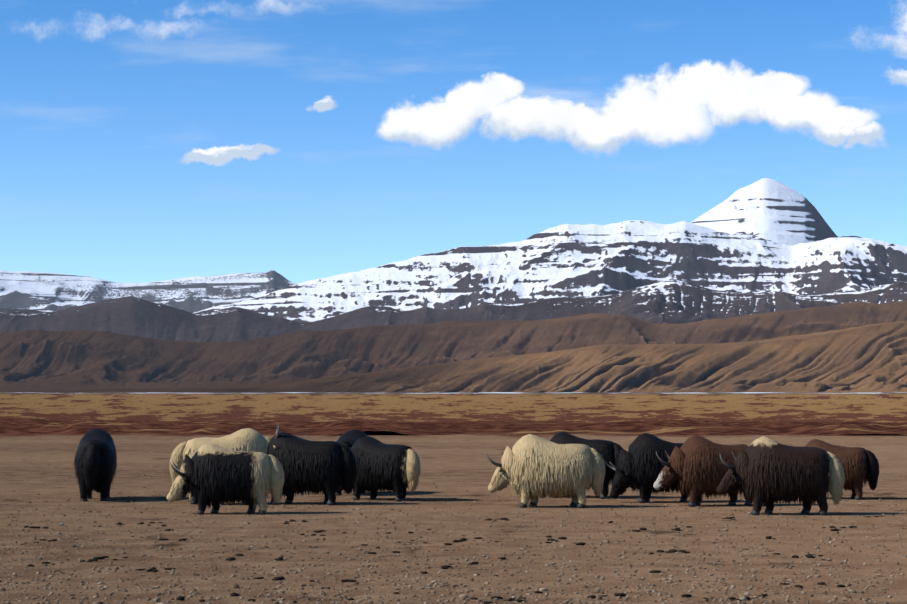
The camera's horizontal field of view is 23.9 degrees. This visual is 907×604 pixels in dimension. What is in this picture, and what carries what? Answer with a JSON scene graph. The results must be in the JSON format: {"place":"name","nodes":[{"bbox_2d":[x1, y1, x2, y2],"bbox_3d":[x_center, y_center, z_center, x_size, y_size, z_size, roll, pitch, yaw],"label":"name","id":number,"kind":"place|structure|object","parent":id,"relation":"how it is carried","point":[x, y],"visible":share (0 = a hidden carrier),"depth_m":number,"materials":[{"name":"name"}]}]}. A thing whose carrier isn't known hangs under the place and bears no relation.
{"place":"outdoors","nodes":[
{"label":"outdoors","id":0,"kind":"place"},
{"bbox_2d":[0,270,298,312],"bbox_3d":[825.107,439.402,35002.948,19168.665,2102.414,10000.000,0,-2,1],"label":"snowy mountain ridge","id":1,"kind":"structure","parent":0,"point":[42,291],"depth_m":35540.41,"materials":[{"name":"white snow"}]},
{"bbox_2d":[0,393,906,603],"bbox_3d":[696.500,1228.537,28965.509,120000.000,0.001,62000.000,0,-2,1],"label":"ground","id":2,"kind":"structure","parent":0,"point":[40,456],"depth_m":29.42,"materials":[{"name":"brown soil"}]},
{"bbox_2d":[74,428,117,501],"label":"yak","id":3,"kind":"object","parent":2,"relation":"on","point":[95,462],"visible":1,"depth_m":34.55,"materials":[{"name":"fur"}]},
{"bbox_2d":[169,423,279,504],"bbox_3d":[-3.415,2.547,33.709,2.109,1.305,0.763,0,-2,-7],"label":"yak","id":4,"kind":"object","parent":2,"relation":"on","point":[248,440],"visible":0.31,"depth_m":33.50,"materials":[{"name":"fur"}]},
{"bbox_2d":[166,444,284,514],"bbox_3d":[-3.297,2.568,31.024,1.709,1.031,0.659,0,-2,-3],"label":"yak","id":5,"kind":"object","parent":2,"relation":"on","point":[217,476],"visible":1,"depth_m":30.82,"materials":[{"name":"fur"}]},
{"bbox_2d":[267,432,356,505],"bbox_3d":[-2.416,2.617,33.664,1.835,1.160,0.719,0,-2,11],"label":"yak","id":6,"kind":"object","parent":2,"relation":"on","point":[327,469],"visible":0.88,"depth_m":33.39,"materials":[{"name":"fur"}]},
{"bbox_2d":[335,429,366,494],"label":"yak","id":7,"kind":"object","parent":2,"relation":"on","point":[349,438],"visible":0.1,"depth_m":37.11,"materials":[{"name":"fur"}]},
{"bbox_2d":[338,436,420,501],"bbox_3d":[-1.226,2.723,35.011,1.680,1.059,0.709,-2,-3,33],"label":"yak","id":8,"kind":"object","parent":2,"relation":"on","point":[383,467],"visible":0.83,"depth_m":34.66,"materials":[{"name":"fur"}]},
{"bbox_2d":[0,511,894,603],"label":"dung","id":9,"kind":"object","parent":2,"relation":"on","point":[180,598],"visible":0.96,"depth_m":22.56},
{"bbox_2d":[0,437,906,603],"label":"ground stones","id":10,"kind":"object","parent":2,"relation":"on","point":[462,596],"visible":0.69,"depth_m":21.29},
{"bbox_2d":[487,434,605,507],"bbox_3d":[1.422,2.590,32.803,1.819,1.140,0.735,0,-2,5],"label":"yak","id":11,"kind":"object","parent":2,"relation":"on","point":[533,468],"visible":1,"depth_m":32.58,"materials":[{"name":"fur"}]},
{"bbox_2d":[550,432,621,498],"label":"yak","id":12,"kind":"object","parent":2,"relation":"on","point":[608,451],"visible":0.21,"depth_m":35.44,"materials":[{"name":"fur"}]},
{"bbox_2d":[605,433,687,502],"bbox_3d":[3.324,2.659,34.309,1.760,1.128,0.714,0,-2,-7],"label":"yak","id":13,"kind":"object","parent":2,"relation":"on","point":[640,466],"visible":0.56,"depth_m":34.07,"materials":[{"name":"fur"}]},
{"bbox_2d":[653,435,751,506],"bbox_3d":[3.997,2.622,33.220,1.784,1.111,0.712,0,-2,-11],"label":"yak","id":14,"kind":"object","parent":2,"relation":"on","point":[695,468],"visible":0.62,"depth_m":32.97,"materials":[{"name":"fur"}]},
{"bbox_2d":[716,436,844,515],"bbox_3d":[4.713,2.502,30.839,1.825,1.150,0.753,0,-2,1],"label":"yak","id":15,"kind":"object","parent":2,"relation":"on","point":[768,473],"visible":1,"depth_m":30.61,"materials":[{"name":"fur"}]},
{"bbox_2d":[805,439,879,499],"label":"yak","id":16,"kind":"object","parent":2,"relation":"on","point":[860,465],"visible":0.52,"depth_m":35.08,"materials":[{"name":"fur"}]},
{"bbox_2d":[0,220,906,322],"bbox_3d":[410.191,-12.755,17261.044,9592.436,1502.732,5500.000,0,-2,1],"label":"snow ridge","id":17,"kind":"structure","parent":0,"point":[569,260],"depth_m":17796.77,"materials":[{"name":"white snow"}]},
{"bbox_2d":[0,300,906,389],"bbox_3d":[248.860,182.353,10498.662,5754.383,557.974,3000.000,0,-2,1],"label":"brown hills","id":18,"kind":"structure","parent":0,"point":[60,360],"depth_m":10700.70,"materials":[{"name":"brown soil"}]},
{"bbox_2d":[0,321,906,392],"bbox_3d":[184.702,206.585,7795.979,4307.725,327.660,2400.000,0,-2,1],"label":"hills","id":19,"kind":"structure","parent":0,"point":[871,358],"depth_m":7616.50,"materials":[{"name":"brown soil"}]},
{"bbox_2d":[0,280,906,341],"bbox_3d":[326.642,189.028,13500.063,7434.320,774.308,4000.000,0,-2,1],"label":"foothills","id":20,"kind":"structure","parent":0,"point":[672,302],"depth_m":14011.56,"materials":[{"name":"stone"}]},
{"bbox_2d":[0,418,906,435],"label":"grassland","id":21,"kind":"structure","parent":0,"point":[661,427],"depth_m":93.40,"materials":[{"name":"brown plant"}]},
{"bbox_2d":[0,0,906,282],"label":"sky","id":22,"kind":"structure","parent":0,"point":[142,141],"materials":[{"name":"blue"}]},
{"bbox_2d":[1,392,906,393],"bbox_3d":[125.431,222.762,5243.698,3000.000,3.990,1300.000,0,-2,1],"label":"water","id":23,"kind":"structure","parent":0,"point":[438,392],"depth_m":5603.52,"materials":[{"name":"liquid"}]},
{"bbox_2d":[691,178,837,245],"bbox_3d":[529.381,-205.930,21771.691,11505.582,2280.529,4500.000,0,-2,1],"label":"snowy mountain peak","id":24,"kind":"structure","parent":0,"point":[772,210],"depth_m":22127.75,"materials":[{"name":"white snow"}]}
]}

